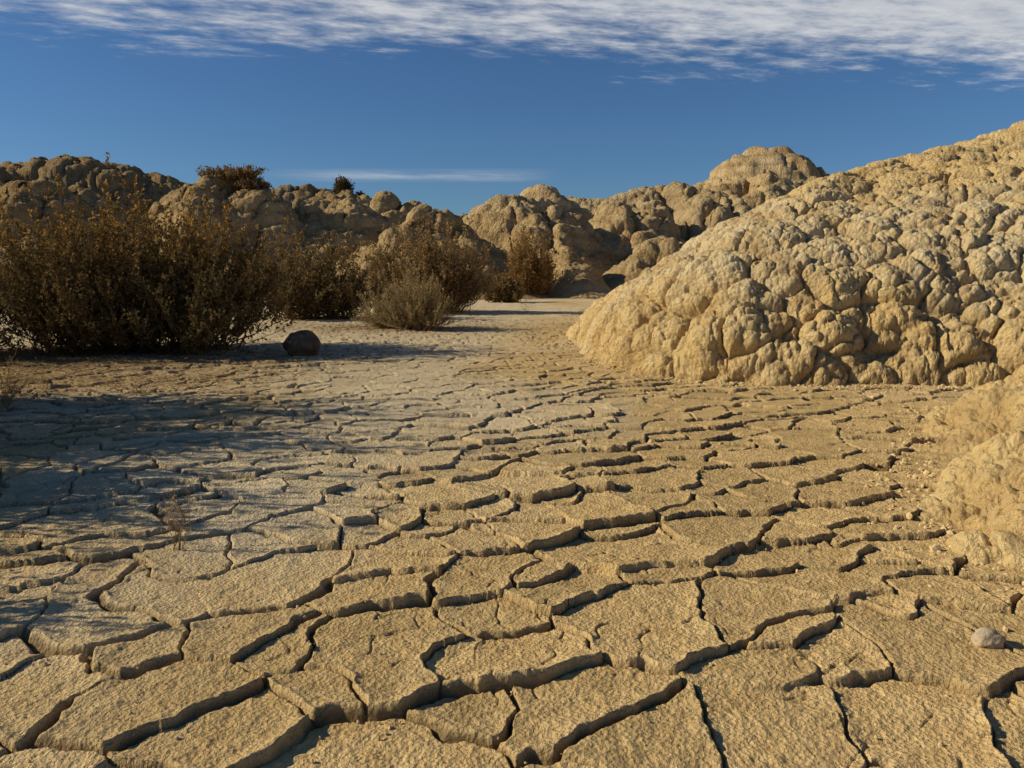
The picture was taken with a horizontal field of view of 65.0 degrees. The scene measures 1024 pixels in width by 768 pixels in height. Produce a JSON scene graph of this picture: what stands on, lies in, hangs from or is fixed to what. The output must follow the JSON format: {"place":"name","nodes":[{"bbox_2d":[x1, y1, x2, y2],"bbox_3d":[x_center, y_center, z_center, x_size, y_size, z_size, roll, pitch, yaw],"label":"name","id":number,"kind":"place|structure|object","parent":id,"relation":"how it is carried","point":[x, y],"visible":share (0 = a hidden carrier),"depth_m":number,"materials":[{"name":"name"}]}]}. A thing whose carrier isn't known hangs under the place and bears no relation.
{"place":"outdoors","nodes":[
{"label":"outdoors","id":0,"kind":"place"},
{"bbox_2d":[231,176,273,190],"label":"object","id":1,"kind":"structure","parent":0,"point":[254,183],"depth_m":26.23,"materials":[{"name":"plant"}]},
{"bbox_2d":[0,146,829,299],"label":"badlands hills","id":2,"kind":"structure","parent":0,"point":[605,247],"depth_m":27.36,"materials":[{"name":"stone"}]},
{"bbox_2d":[4,174,31,182],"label":"hilltop shrub","id":3,"kind":"object","parent":2,"relation":"on","point":[17,179],"visible":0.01,"depth_m":26.19,"materials":[{"name":"brown plant"}]},
{"bbox_2d":[195,163,268,180],"bbox_3d":[-9.192,-7.024,26.799,2.378,0.586,2.206,0,8,0],"label":"shrub","id":4,"kind":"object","parent":2,"relation":"on","point":[245,173],"depth_m":26.25,"materials":[{"name":"plant"}]},
{"bbox_2d":[330,175,354,194],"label":"hilltop shrub","id":5,"kind":"object","parent":2,"relation":"on","point":[340,185],"visible":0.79,"depth_m":34.93,"materials":[{"name":"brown plant"}]},
{"bbox_2d":[0,297,1023,767],"bbox_3d":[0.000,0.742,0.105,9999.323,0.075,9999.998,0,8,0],"label":"cracked mud ground","id":6,"kind":"structure","parent":0,"point":[570,621],"depth_m":2.02,"materials":[{"name":"beige soil"}]},
{"bbox_2d":[0,219,22,337],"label":"desert shrub","id":7,"kind":"object","parent":6,"relation":"on","point":[2,234],"visible":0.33,"depth_m":7.16,"materials":[{"name":"brown plant"}]},
{"bbox_2d":[0,372,32,409],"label":"dry sprig","id":8,"kind":"object","parent":6,"relation":"on","point":[4,402],"visible":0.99,"depth_m":4.36,"materials":[{"name":"brown plant"}]},
{"bbox_2d":[0,353,47,393],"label":"dry sprig","id":9,"kind":"object","parent":6,"relation":"on","point":[8,384],"visible":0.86,"depth_m":4.97,"materials":[{"name":"brown plant"}]},
{"bbox_2d":[129,380,152,392],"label":"dry sprig","id":10,"kind":"object","parent":6,"relation":"on","point":[134,386],"visible":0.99,"depth_m":4.95,"materials":[{"name":"brown plant"}]},
{"bbox_2d":[0,152,297,358],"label":"desert shrub","id":11,"kind":"object","parent":6,"relation":"on","point":[128,295],"visible":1,"depth_m":7.04,"materials":[{"name":"brown plant"}]},
{"bbox_2d":[158,477,196,551],"bbox_3d":[-0.882,0.356,2.164,0.085,0.197,0.108,4,9,27],"label":"dry sprig","id":12,"kind":"object","parent":6,"relation":"on","point":[176,521],"visible":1,"depth_m":2.15,"materials":[{"name":"brown plant"}]},
{"bbox_2d":[0,323,525,423],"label":"plant litter","id":13,"kind":"object","parent":6,"relation":"on","point":[148,355],"visible":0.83,"depth_m":5.93,"materials":[{"name":"brown plant"}]},
{"bbox_2d":[276,243,325,287],"bbox_3d":[-4.324,-2.304,16.936,1.841,1.315,1.358,4,9,27],"label":"desert shrub","id":14,"kind":"object","parent":6,"relation":"on","point":[298,260],"visible":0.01,"depth_m":16.88,"materials":[{"name":"brown plant"}]},
{"bbox_2d":[283,330,320,355],"bbox_3d":[-1.860,-0.337,7.168,0.307,0.291,0.342,-6,10,-38],"label":"round rock","id":15,"kind":"object","parent":6,"relation":"on","point":[303,343],"visible":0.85,"depth_m":7.07,"materials":[{"name":"grey stone"}]},
{"bbox_2d":[243,213,390,320],"bbox_3d":[-3.063,-1.789,12.190,2.449,1.624,1.784,0,8,0],"label":"desert shrub","id":16,"kind":"object","parent":6,"relation":"on","point":[332,294],"visible":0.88,"depth_m":12.04,"materials":[{"name":"brown plant"}]},
{"bbox_2d":[351,255,463,330],"bbox_3d":[-1.326,-1.166,10.195,1.404,0.948,1.146,0,8,0],"label":"dry bush","id":17,"kind":"object","parent":6,"relation":"on","point":[415,308],"visible":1,"depth_m":10.02,"materials":[{"name":"brown plant"}]},
{"bbox_2d":[342,212,500,313],"bbox_3d":[-1.524,-2.118,14.051,2.464,1.755,2.094,-6,10,-34],"label":"desert shrub","id":18,"kind":"object","parent":6,"relation":"on","point":[456,281],"visible":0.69,"depth_m":13.78,"materials":[{"name":"brown plant"}]},
{"bbox_2d":[482,271,524,302],"bbox_3d":[-0.201,-2.210,18.305,1.106,0.812,0.846,0,8,0],"label":"desert shrub","id":19,"kind":"object","parent":6,"relation":"on","point":[506,290],"visible":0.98,"depth_m":18.22,"materials":[{"name":"brown plant"}]},
{"bbox_2d":[0,318,1023,763],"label":"clay crumbs","id":20,"kind":"object","parent":6,"relation":"on","point":[938,548],"visible":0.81,"depth_m":2.80,"materials":[{"name":"beige soil"}]},
{"bbox_2d":[519,290,533,312],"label":"dry sprig","id":21,"kind":"object","parent":6,"relation":"on","point":[525,304],"visible":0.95,"depth_m":14.00,"materials":[{"name":"beige plant"}]},
{"bbox_2d":[500,220,561,295],"bbox_3d":[0.316,-3.305,21.219,1.711,2.089,1.620,-6,10,-36],"label":"dry bush","id":22,"kind":"object","parent":6,"relation":"on","point":[533,270],"visible":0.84,"depth_m":20.94,"materials":[{"name":"brown plant"}]},
{"bbox_2d":[566,121,1023,570],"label":"clay mound","id":23,"kind":"object","parent":6,"relation":"on","point":[905,269],"visible":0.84,"depth_m":5.60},
{"bbox_2d":[971,627,1006,648],"bbox_3d":[0.961,0.514,1.620,0.065,0.047,0.048,0,8,0],"label":"pale stone","id":24,"kind":"object","parent":6,"relation":"on","point":[986,637],"visible":0.94,"depth_m":1.60,"materials":[{"name":"beige stone"}]},
{"bbox_2d":[0,0,1023,214],"label":"sky","id":25,"kind":"structure","parent":0,"point":[455,106],"materials":[{"name":"blue"}]}
]}

